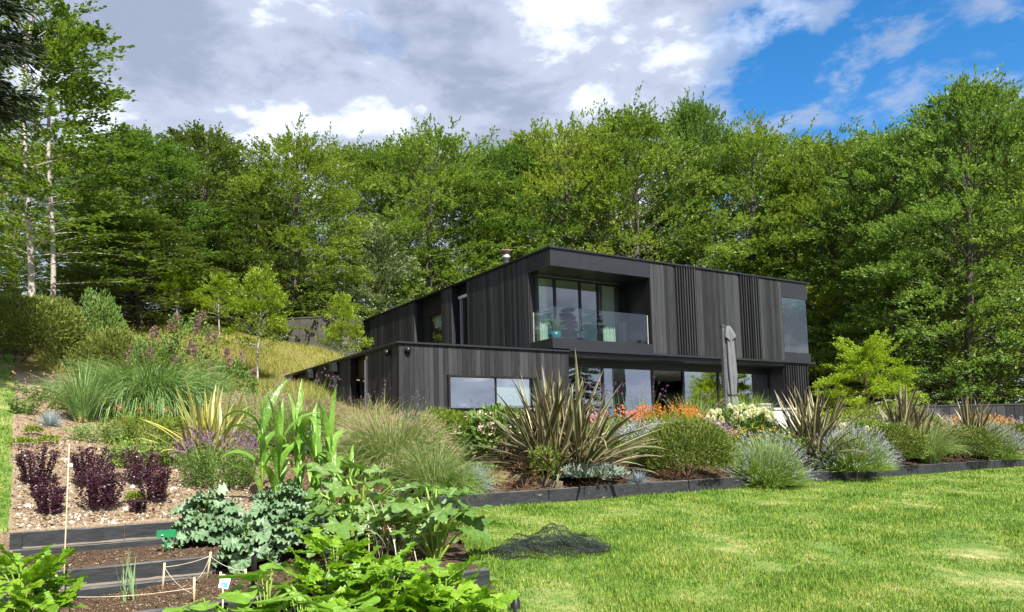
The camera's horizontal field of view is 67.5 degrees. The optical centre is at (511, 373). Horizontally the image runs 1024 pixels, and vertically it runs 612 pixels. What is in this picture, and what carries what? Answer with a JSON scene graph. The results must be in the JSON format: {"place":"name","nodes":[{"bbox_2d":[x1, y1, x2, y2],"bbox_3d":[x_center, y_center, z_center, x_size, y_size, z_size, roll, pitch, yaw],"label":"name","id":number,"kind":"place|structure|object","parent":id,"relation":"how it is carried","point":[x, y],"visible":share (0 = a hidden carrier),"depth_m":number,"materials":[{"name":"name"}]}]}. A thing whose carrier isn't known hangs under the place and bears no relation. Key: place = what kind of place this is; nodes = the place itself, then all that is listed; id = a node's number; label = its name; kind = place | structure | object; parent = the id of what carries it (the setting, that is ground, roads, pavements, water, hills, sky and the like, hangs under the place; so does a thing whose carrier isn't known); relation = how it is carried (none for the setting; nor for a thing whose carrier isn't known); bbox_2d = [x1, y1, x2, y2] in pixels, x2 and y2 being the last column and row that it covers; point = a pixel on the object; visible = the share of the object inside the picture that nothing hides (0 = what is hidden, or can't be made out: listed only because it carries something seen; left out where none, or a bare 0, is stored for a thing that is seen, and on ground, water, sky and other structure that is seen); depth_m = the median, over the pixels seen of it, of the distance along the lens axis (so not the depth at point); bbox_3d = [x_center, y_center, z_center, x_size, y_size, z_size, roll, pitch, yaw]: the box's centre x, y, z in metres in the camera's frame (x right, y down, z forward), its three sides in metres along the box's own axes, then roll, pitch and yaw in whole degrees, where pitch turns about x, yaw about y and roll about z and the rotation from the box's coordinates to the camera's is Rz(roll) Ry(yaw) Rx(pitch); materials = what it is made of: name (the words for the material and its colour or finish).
{"place":"outdoors","nodes":[
{"label":"outdoors","id":0,"kind":"place"},
{"bbox_2d":[0,348,15,570],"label":"grass path","id":1,"kind":"structure","parent":0,"point":[10,418],"depth_m":14.21,"materials":[{"name":"plant"}]},
{"bbox_2d":[0,330,1022,611],"bbox_3d":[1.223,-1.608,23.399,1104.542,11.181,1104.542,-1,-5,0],"label":"ground","id":2,"kind":"structure","parent":0,"point":[456,552],"depth_m":11.91,"materials":[{"name":"soil"}]},
{"bbox_2d":[0,0,58,146],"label":"conifer tree","id":3,"kind":"object","parent":2,"relation":"on","point":[21,52],"visible":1,"depth_m":14.77,"materials":[{"name":"plant"}]},
{"bbox_2d":[13,445,60,482],"bbox_3d":[-7.168,1.368,11.551,0.554,0.603,0.601,-6,-7,44],"label":"sedum","id":4,"kind":"object","parent":2,"relation":"on","point":[29,465],"visible":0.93,"depth_m":11.47,"materials":[{"name":"purple plant"}]},
{"bbox_2d":[0,543,88,611],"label":"lovage plant","id":5,"kind":"object","parent":2,"relation":"on","point":[35,576],"visible":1,"depth_m":6.83,"materials":[{"name":"green plant"}]},
{"bbox_2d":[0,292,94,362],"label":"hedge shrub","id":6,"kind":"object","parent":2,"relation":"on","point":[59,319],"visible":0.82,"depth_m":20.05,"materials":[{"name":"green plant"}]},
{"bbox_2d":[0,132,149,310],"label":"beech tree","id":7,"kind":"object","parent":2,"relation":"on","point":[7,188],"visible":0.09,"depth_m":47.49,"materials":[{"name":"green plant"}]},
{"bbox_2d":[23,351,144,421],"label":"upright grass","id":8,"kind":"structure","parent":2,"relation":"on","point":[80,404],"depth_m":15.47,"materials":[{"name":"plant"}]},
{"bbox_2d":[0,0,171,297],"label":"pale trunked tree","id":9,"kind":"object","parent":2,"relation":"on","point":[112,178],"visible":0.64,"depth_m":28.66,"materials":[{"name":"green plant"}]},
{"bbox_2d":[0,0,176,326],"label":"pale trunked tree","id":10,"kind":"object","parent":2,"relation":"on","point":[83,34],"visible":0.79,"depth_m":27.47,"materials":[{"name":"green plant"}]},
{"bbox_2d":[59,287,127,360],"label":"leafy shrub","id":11,"kind":"object","parent":2,"relation":"on","point":[112,314],"visible":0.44,"depth_m":22.05,"materials":[{"name":"green plant"}]},
{"bbox_2d":[0,135,193,310],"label":"beech tree","id":12,"kind":"object","parent":2,"relation":"on","point":[12,278],"visible":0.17,"depth_m":37.61,"materials":[{"name":"green plant"}]},
{"bbox_2d":[38,324,158,369],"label":"leafy shrub","id":13,"kind":"object","parent":2,"relation":"on","point":[94,339],"visible":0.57,"depth_m":20.45,"materials":[{"name":"green plant"}]},
{"bbox_2d":[70,463,130,509],"bbox_3d":[-5.785,1.585,10.807,0.747,0.653,0.732,-1,-5,0],"label":"sedum","id":14,"kind":"object","parent":2,"relation":"on","point":[107,489],"visible":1,"depth_m":10.68,"materials":[{"name":"purple plant"}]},
{"bbox_2d":[1,574,208,603],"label":"timber sleeper","id":15,"kind":"object","parent":2,"relation":"on","point":[89,592],"visible":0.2,"depth_m":8.49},
{"bbox_2d":[0,549,293,595],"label":"timber sleeper","id":16,"kind":"object","parent":15,"relation":"on","point":[107,574],"visible":0.46,"depth_m":8.79,"materials":[{"name":"wood"}]},
{"bbox_2d":[16,117,249,323],"bbox_3d":[-17.576,-6.869,36.995,11.032,9.879,10.544,2,-7,-37],"label":"beech tree","id":17,"kind":"object","parent":2,"relation":"on","point":[160,149],"visible":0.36,"depth_m":35.76,"materials":[{"name":"green plant"}]},
{"bbox_2d":[35,203,238,327],"bbox_3d":[-16.154,-4.523,33.534,8.050,5.557,7.861,0,-5,-16],"label":"oak tree","id":18,"kind":"object","parent":2,"relation":"on","point":[163,225],"visible":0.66,"depth_m":32.42,"materials":[{"name":"green plant"}]},
{"bbox_2d":[99,429,178,467],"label":"leafy plant","id":19,"kind":"object","parent":2,"relation":"on","point":[144,449],"visible":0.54,"depth_m":12.98,"materials":[{"name":"green plant"}]},
{"bbox_2d":[47,347,239,423],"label":"fountain grass","id":20,"kind":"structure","parent":2,"relation":"on","point":[154,391],"depth_m":16.60,"materials":[{"name":"plant"}]},
{"bbox_2d":[120,325,182,374],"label":"smoke bush","id":21,"kind":"object","parent":2,"relation":"on","point":[150,349],"visible":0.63,"depth_m":19.84,"materials":[{"name":"green plant"}]},
{"bbox_2d":[12,525,322,555],"bbox_3d":[-4.370,2.363,10.719,4.400,0.207,0.147,2,-6,-32],"label":"timber sleeper","id":22,"kind":"object","parent":2,"relation":"on","point":[105,546],"visible":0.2,"depth_m":10.01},
{"bbox_2d":[22,525,124,548],"bbox_3d":[-5.700,2.124,9.980,1.150,0.220,0.128,2,-6,-32],"label":"timber sleeper","id":23,"kind":"object","parent":22,"relation":"on","point":[74,536],"visible":0.96,"depth_m":9.92,"materials":[{"name":"wood"}]},
{"bbox_2d":[147,263,204,326],"bbox_3d":[-14.664,-3.147,33.428,2.713,3.392,2.411,-6,-7,39],"label":"young tree","id":24,"kind":"object","parent":2,"relation":"on","point":[176,287],"visible":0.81,"depth_m":33.23,"materials":[{"name":"green plant"}]},
{"bbox_2d":[154,306,224,376],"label":"smoke bush","id":25,"kind":"object","parent":2,"relation":"on","point":[173,323],"visible":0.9,"depth_m":19.94,"materials":[{"name":"green plant"}]},
{"bbox_2d":[34,317,345,400],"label":"meadow grass","id":26,"kind":"structure","parent":2,"relation":"on","point":[323,354],"depth_m":29.79,"materials":[{"name":"plant"}]},
{"bbox_2d":[161,482,244,548],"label":"kale plant","id":27,"kind":"object","parent":2,"relation":"on","point":[210,526],"visible":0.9,"depth_m":10.18,"materials":[{"name":"green plant"}]},
{"bbox_2d":[136,376,275,467],"bbox_3d":[-5.340,0.972,13.841,2.134,1.811,2.517,-6,-7,40],"label":"flax plant","id":28,"kind":"object","parent":2,"relation":"on","point":[211,418],"visible":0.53,"depth_m":13.49,"materials":[{"name":"yellow plant"}]},
{"bbox_2d":[141,119,280,321],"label":"oak tree","id":29,"kind":"object","parent":2,"relation":"on","point":[217,145],"visible":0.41,"depth_m":41.88,"materials":[{"name":"green plant"}]},
{"bbox_2d":[164,425,266,487],"bbox_3d":[-4.809,1.340,12.524,1.505,1.034,1.614,-1,-5,0],"label":"salvia","id":30,"kind":"object","parent":2,"relation":"on","point":[197,475],"visible":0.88,"depth_m":12.22,"materials":[{"name":"green plant"}]},
{"bbox_2d":[190,271,242,339],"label":"young tree","id":31,"kind":"object","parent":2,"relation":"on","point":[220,280],"visible":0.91,"depth_m":31.25,"materials":[{"name":"green plant"}]},
{"bbox_2d":[11,389,435,529],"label":"wood chip mulch","id":32,"kind":"object","parent":2,"relation":"on","point":[94,512],"visible":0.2,"depth_m":12.07,"materials":[{"name":"wood"}]},
{"bbox_2d":[59,415,137,442],"bbox_3d":[-7.660,1.053,14.393,1.307,0.592,0.955,-1,-5,0],"label":"alstroemeria","id":33,"kind":"object","parent":32,"relation":"on","point":[84,435],"visible":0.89,"depth_m":14.19,"materials":[{"name":"green plant"}]},
{"bbox_2d":[92,404,187,445],"bbox_3d":[-6.939,0.972,14.639,1.805,0.954,1.321,-1,-5,0],"label":"alstroemeria","id":34,"kind":"object","parent":32,"relation":"on","point":[174,424],"visible":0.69,"depth_m":14.41,"materials":[{"name":"green plant"}]},
{"bbox_2d":[204,346,259,398],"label":"smoke bush","id":35,"kind":"object","parent":2,"relation":"on","point":[238,369],"visible":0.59,"depth_m":19.39,"materials":[{"name":"green plant"}]},
{"bbox_2d":[0,542,469,611],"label":"soil crumbs","id":36,"kind":"object","parent":2,"relation":"on","point":[149,559],"visible":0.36,"depth_m":8.56,"materials":[{"name":"soil"}]},
{"bbox_2d":[211,513,281,573],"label":"kale plant","id":37,"kind":"object","parent":2,"relation":"on","point":[240,539],"visible":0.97,"depth_m":9.06,"materials":[{"name":"green plant"}]},
{"bbox_2d":[166,185,337,336],"bbox_3d":[-12.369,-5.153,37.523,7.385,8.142,7.211,-3,-5,15],"label":"oak tree","id":38,"kind":"object","parent":2,"relation":"on","point":[254,206],"visible":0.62,"depth_m":36.60,"materials":[{"name":"green plant"}]},
{"bbox_2d":[202,376,307,439],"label":"feather grass","id":39,"kind":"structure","parent":2,"relation":"on","point":[243,404],"depth_m":15.98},
{"bbox_2d":[216,260,296,377],"bbox_3d":[-8.745,-1.430,26.218,2.758,4.891,2.451,-5,-6,32],"label":"young tree","id":40,"kind":"object","parent":2,"relation":"on","point":[266,289],"visible":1,"depth_m":26.07,"materials":[{"name":"green plant"}]},
{"bbox_2d":[221,378,292,493],"bbox_3d":[-3.864,1.036,11.608,0.855,1.968,1.143,-3,-5,19],"label":"sweetcorn plant","id":41,"kind":"object","parent":2,"relation":"on","point":[265,457],"visible":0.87,"depth_m":11.56,"materials":[{"name":"green plant"}]},
{"bbox_2d":[214,559,328,611],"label":"bean plant","id":42,"kind":"object","parent":2,"relation":"on","point":[233,594],"visible":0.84,"depth_m":5.58,"materials":[{"name":"green plant"}]},
{"bbox_2d":[205,315,355,356],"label":"retaining wall","id":43,"kind":"structure","parent":2,"relation":"on","point":[305,335],"depth_m":35.50,"materials":[{"name":"concrete"}]},
{"bbox_2d":[233,480,328,552],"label":"kale plant","id":44,"kind":"object","parent":2,"relation":"on","point":[268,505],"visible":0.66,"depth_m":9.56,"materials":[{"name":"green plant"}]},
{"bbox_2d":[193,112,378,343],"bbox_3d":[-11.454,-6.665,39.001,9.954,12.638,9.086,-1,-5,-9],"label":"beech tree","id":45,"kind":"object","parent":2,"relation":"on","point":[315,163],"visible":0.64,"depth_m":37.88,"materials":[{"name":"green plant"}]},
{"bbox_2d":[261,391,322,493],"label":"sweetcorn plant","id":46,"kind":"object","parent":2,"relation":"on","point":[280,459],"visible":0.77,"depth_m":11.20,"materials":[{"name":"green plant"}]},
{"bbox_2d":[244,588,347,611],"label":"bean plant","id":47,"kind":"object","parent":2,"relation":"on","point":[271,606],"visible":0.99,"depth_m":5.34,"materials":[{"name":"green plant"}]},
{"bbox_2d":[284,380,326,501],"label":"sweetcorn plant","id":48,"kind":"object","parent":2,"relation":"on","point":[300,450],"visible":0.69,"depth_m":11.55,"materials":[{"name":"green plant"}]},
{"bbox_2d":[236,385,378,451],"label":"feather grass","id":49,"kind":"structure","parent":2,"relation":"on","point":[292,433],"depth_m":15.40,"materials":[{"name":"plant"}]},
{"bbox_2d":[297,385,354,516],"bbox_3d":[-2.746,1.278,11.543,0.802,2.188,1.386,-1,-5,0],"label":"sweetcorn plant","id":50,"kind":"object","parent":2,"relation":"on","point":[331,440],"visible":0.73,"depth_m":11.52,"materials":[{"name":"green plant"}]},
{"bbox_2d":[261,527,393,611],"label":"lovage plant","id":51,"kind":"object","parent":2,"relation":"on","point":[311,574],"visible":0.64,"depth_m":6.32,"materials":[{"name":"green plant"}]},
{"bbox_2d":[313,291,373,364],"bbox_3d":[-6.388,-1.072,29.262,2.046,4.199,2.255,-3,-5,19],"label":"young tree","id":52,"kind":"object","parent":2,"relation":"on","point":[342,306],"visible":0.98,"depth_m":29.06,"materials":[{"name":"green plant"}]},
{"bbox_2d":[292,496,412,557],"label":"courgette plant","id":53,"kind":"object","parent":2,"relation":"on","point":[345,528],"visible":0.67,"depth_m":8.86,"materials":[{"name":"green plant"}]},
{"bbox_2d":[277,460,432,531],"bbox_3d":[-1.977,1.697,10.255,2.222,1.111,2.106,-1,-5,0],"label":"courgette plant","id":54,"kind":"object","parent":2,"relation":"on","point":[340,487],"visible":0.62,"depth_m":10.16,"materials":[{"name":"green plant"}]},
{"bbox_2d":[263,127,458,351],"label":"beech tree","id":55,"kind":"object","parent":2,"relation":"on","point":[354,155],"visible":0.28,"depth_m":45.64,"materials":[{"name":"green plant"}]},
{"bbox_2d":[328,216,426,352],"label":"whitebeam tree","id":56,"kind":"object","parent":2,"relation":"on","point":[375,241],"visible":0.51,"depth_m":42.01,"materials":[{"name":"green plant"}]},
{"bbox_2d":[285,131,489,349],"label":"beech tree","id":57,"kind":"object","parent":2,"relation":"on","point":[377,150],"visible":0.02,"depth_m":56.87,"materials":[{"name":"green plant"}]},
{"bbox_2d":[319,542,458,611],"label":"lovage plant","id":58,"kind":"object","parent":2,"relation":"on","point":[395,568],"visible":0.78,"depth_m":6.02,"materials":[{"name":"green plant"}]},
{"bbox_2d":[305,397,474,480],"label":"feather grass","id":59,"kind":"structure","parent":2,"relation":"on","point":[372,446],"depth_m":13.66,"materials":[{"name":"plant"}]},
{"bbox_2d":[300,113,529,349],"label":"beech tree","id":60,"kind":"object","parent":2,"relation":"on","point":[438,143],"visible":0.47,"depth_m":45.22,"materials":[{"name":"green plant"}]},
{"bbox_2d":[364,474,504,559],"bbox_3d":[-0.900,1.648,8.730,1.586,0.974,1.315,1,-6,-26],"label":"courgette plant","id":61,"kind":"object","parent":2,"relation":"on","point":[434,540],"visible":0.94,"depth_m":8.63,"materials":[{"name":"green plant"}]},
{"bbox_2d":[370,432,500,503],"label":"feather grass","id":62,"kind":"object","parent":2,"relation":"on","point":[429,474],"depth_m":12.55,"materials":[{"name":"plant"}]},
{"bbox_2d":[370,555,520,611],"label":"lovage plant","id":63,"kind":"object","parent":2,"relation":"on","point":[480,598],"visible":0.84,"depth_m":5.98,"materials":[{"name":"green plant"}]},
{"bbox_2d":[406,405,492,454],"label":"lime shrub","id":64,"kind":"object","parent":2,"relation":"on","point":[453,415],"visible":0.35,"depth_m":16.13,"materials":[{"name":"green plant"}]},
{"bbox_2d":[420,489,548,508],"bbox_3d":[-0.413,2.103,12.505,2.380,0.307,0.127,2,-6,-32],"label":"timber sleeper","id":65,"kind":"object","parent":2,"relation":"on","point":[519,497],"visible":0.45,"depth_m":12.61,"materials":[{"name":"wood"}]},
{"bbox_2d":[453,402,534,459],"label":"hydrangea","id":66,"kind":"object","parent":2,"relation":"on","point":[477,418],"visible":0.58,"depth_m":15.78,"materials":[{"name":"green plant"}]},
{"bbox_2d":[403,131,586,288],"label":"beech tree","id":67,"kind":"object","parent":2,"relation":"on","point":[509,161],"visible":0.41,"depth_m":47.02,"materials":[{"name":"green plant"}]},
{"bbox_2d":[284,246,815,434],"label":"house","id":68,"kind":"structure","parent":2,"relation":"on","point":[470,343],"depth_m":26.12,"materials":[{"name":"black wood"}]},
{"bbox_2d":[447,375,536,409],"bbox_3d":[-0.582,0.557,22.064,2.960,0.960,0.320,2,-6,-32],"label":"ribbon window","id":69,"kind":"structure","parent":68,"relation":"in","point":[463,391],"depth_m":21.97,"materials":[{"name":"clear glass"}]},
{"bbox_2d":[538,276,621,341],"bbox_3d":[2.278,-1.997,25.708,3.490,2.280,0.088,2,-6,-32],"label":"balcony window","id":70,"kind":"structure","parent":68,"relation":"in","point":[553,279],"depth_m":25.82,"materials":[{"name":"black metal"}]},
{"bbox_2d":[569,365,769,434],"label":"sliding doors","id":71,"kind":"structure","parent":68,"relation":"in","point":[695,382],"depth_m":26.33,"materials":[{"name":"clear glass"}]},
{"bbox_2d":[449,100,669,268],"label":"beech tree","id":72,"kind":"object","parent":2,"relation":"on","point":[574,161],"visible":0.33,"depth_m":47.32,"materials":[{"name":"green plant"}]},
{"bbox_2d":[468,350,668,487],"bbox_3d":[1.135,0.859,14.589,4.150,2.586,3.764,-1,-5,0],"label":"flax plant","id":73,"kind":"object","parent":2,"relation":"on","point":[558,426],"visible":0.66,"depth_m":14.21,"materials":[{"name":"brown plant"}]},
{"bbox_2d":[552,461,629,485],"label":"silver plant","id":74,"kind":"object","parent":2,"relation":"on","point":[606,469],"visible":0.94,"depth_m":13.74,"materials":[{"name":"green plant"}]},
{"bbox_2d":[548,480,688,502],"bbox_3d":[2.002,2.180,14.034,3.300,0.309,0.125,2,-6,-32],"label":"timber sleeper","id":75,"kind":"object","parent":2,"relation":"on","point":[585,493],"visible":0.64,"depth_m":13.87,"materials":[{"name":"wood"}]},
{"bbox_2d":[514,81,774,269],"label":"beech tree","id":76,"kind":"object","parent":2,"relation":"on","point":[644,126],"visible":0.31,"depth_m":47.79,"materials":[{"name":"green plant"}]},
{"bbox_2d":[613,86,778,276],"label":"beech tree","id":77,"kind":"object","parent":2,"relation":"on","point":[695,116],"visible":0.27,"depth_m":51.60,"materials":[{"name":"green plant"}]},
{"bbox_2d":[398,448,1009,522],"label":"bark mulch","id":78,"kind":"object","parent":2,"relation":"on","point":[673,471],"visible":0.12,"depth_m":15.26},
{"bbox_2d":[636,419,736,476],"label":"rounded shrub","id":79,"kind":"object","parent":78,"relation":"on","point":[722,456],"visible":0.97,"depth_m":15.12,"materials":[{"name":"green plant"}]},
{"bbox_2d":[929,424,1003,461],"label":"rounded shrub","id":80,"kind":"object","parent":78,"relation":"on","point":[996,443],"visible":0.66,"depth_m":20.40,"materials":[{"name":"green plant"}]},
{"bbox_2d":[718,325,738,430],"bbox_3d":[6.959,0.170,24.616,0.800,3.471,0.800,2,-6,-32],"label":"cantilever parasol","id":81,"kind":"object","parent":2,"relation":"on","point":[728,360],"visible":0.87,"depth_m":24.55,"materials":[{"name":"grey fabric"}]},
{"bbox_2d":[697,403,783,450],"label":"hydrangea","id":82,"kind":"object","parent":2,"relation":"on","point":[759,417],"visible":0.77,"depth_m":19.00,"materials":[{"name":"white plant"}]},
{"bbox_2d":[646,111,875,410],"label":"beech tree","id":83,"kind":"object","parent":2,"relation":"on","point":[754,145],"visible":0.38,"depth_m":49.06,"materials":[{"name":"green plant"}]},
{"bbox_2d":[720,428,821,487],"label":"lavender bush","id":84,"kind":"object","parent":2,"relation":"on","point":[768,464],"visible":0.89,"depth_m":15.75,"materials":[{"name":"green plant"}]},
{"bbox_2d":[674,113,948,401],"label":"beech tree","id":85,"kind":"object","parent":2,"relation":"on","point":[808,137],"visible":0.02,"depth_m":56.22,"materials":[{"name":"green plant"}]},
{"bbox_2d":[755,380,897,465],"bbox_3d":[7.117,1.251,18.487,3.457,2.238,3.677,-1,-5,0],"label":"flax plant","id":86,"kind":"object","parent":2,"relation":"on","point":[807,421],"visible":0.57,"depth_m":18.04,"materials":[{"name":"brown plant"}]},
{"bbox_2d":[708,115,961,418],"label":"beech tree","id":87,"kind":"object","parent":2,"relation":"on","point":[831,153],"visible":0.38,"depth_m":45.70,"materials":[{"name":"green plant"}]},
{"bbox_2d":[801,421,904,473],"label":"lavender bush","id":88,"kind":"object","parent":2,"relation":"on","point":[866,464],"visible":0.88,"depth_m":17.35,"materials":[{"name":"green plant"}]},
{"bbox_2d":[809,326,945,423],"bbox_3d":[12.951,0.406,27.507,4.432,4.119,4.169,-3,-6,21],"label":"acer tree","id":89,"kind":"object","parent":2,"relation":"on","point":[856,356],"visible":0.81,"depth_m":27.11,"materials":[{"name":"green plant"}]},
{"bbox_2d":[769,118,996,404],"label":"beech tree","id":90,"kind":"object","parent":2,"relation":"on","point":[860,138],"visible":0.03,"depth_m":53.62,"materials":[{"name":"green plant"}]},
{"bbox_2d":[774,107,1007,400],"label":"beech tree","id":91,"kind":"object","parent":2,"relation":"on","point":[875,144],"visible":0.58,"depth_m":41.73,"materials":[{"name":"green plant"}]},
{"bbox_2d":[856,422,929,465],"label":"rounded shrub","id":92,"kind":"object","parent":2,"relation":"on","point":[913,436],"visible":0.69,"depth_m":18.81,"materials":[{"name":"green plant"}]},
{"bbox_2d":[800,116,1023,404],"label":"beech tree","id":93,"kind":"object","parent":2,"relation":"on","point":[944,402],"visible":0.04,"depth_m":50.07,"materials":[{"name":"green plant"}]},
{"bbox_2d":[872,381,968,459],"bbox_3d":[10.756,1.284,21.206,3.361,2.243,3.248,2,-6,-31],"label":"flax plant","id":94,"kind":"object","parent":2,"relation":"on","point":[906,409],"visible":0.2,"depth_m":20.75,"materials":[{"name":"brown plant"}]},
{"bbox_2d":[840,60,1023,405],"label":"beech tree","id":95,"kind":"object","parent":2,"relation":"on","point":[970,104],"visible":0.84,"depth_m":37.79,"materials":[{"name":"green plant"}]},
{"bbox_2d":[842,403,1023,426],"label":"dark fence","id":96,"kind":"object","parent":2,"relation":"on","point":[1007,410],"visible":0.23,"depth_m":34.01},
{"bbox_2d":[893,411,979,463],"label":"feather grass","id":97,"kind":"object","parent":2,"relation":"on","point":[937,451],"depth_m":19.78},
{"bbox_2d":[869,87,1023,403],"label":"beech tree","id":98,"kind":"object","parent":2,"relation":"on","point":[1019,192],"visible":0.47,"depth_m":37.90,"materials":[{"name":"green plant"}]},
{"bbox_2d":[906,77,1023,404],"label":"beech tree","id":99,"kind":"object","parent":2,"relation":"on","point":[1015,246],"visible":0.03,"depth_m":49.95,"materials":[{"name":"green plant"}]},
{"bbox_2d":[924,390,1023,457],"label":"flax plant","id":100,"kind":"object","parent":2,"relation":"on","point":[969,414],"visible":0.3,"depth_m":21.96,"materials":[{"name":"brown plant"}]},
{"bbox_2d":[0,0,1023,403],"label":"sky","id":101,"kind":"structure","parent":0,"point":[252,67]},
{"bbox_2d":[0,347,1023,611],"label":"lawn","id":102,"kind":"structure","parent":0,"point":[836,548],"depth_m":9.59,"materials":[{"name":"plant"}]},
{"bbox_2d":[482,522,611,559],"bbox_3d":[0.408,1.969,9.159,1.621,0.360,0.813,0,-5,-13],"label":"garden net","id":103,"kind":"object","parent":102,"relation":"on","point":[582,547],"visible":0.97,"depth_m":9.05,"materials":[{"name":"plastic"}]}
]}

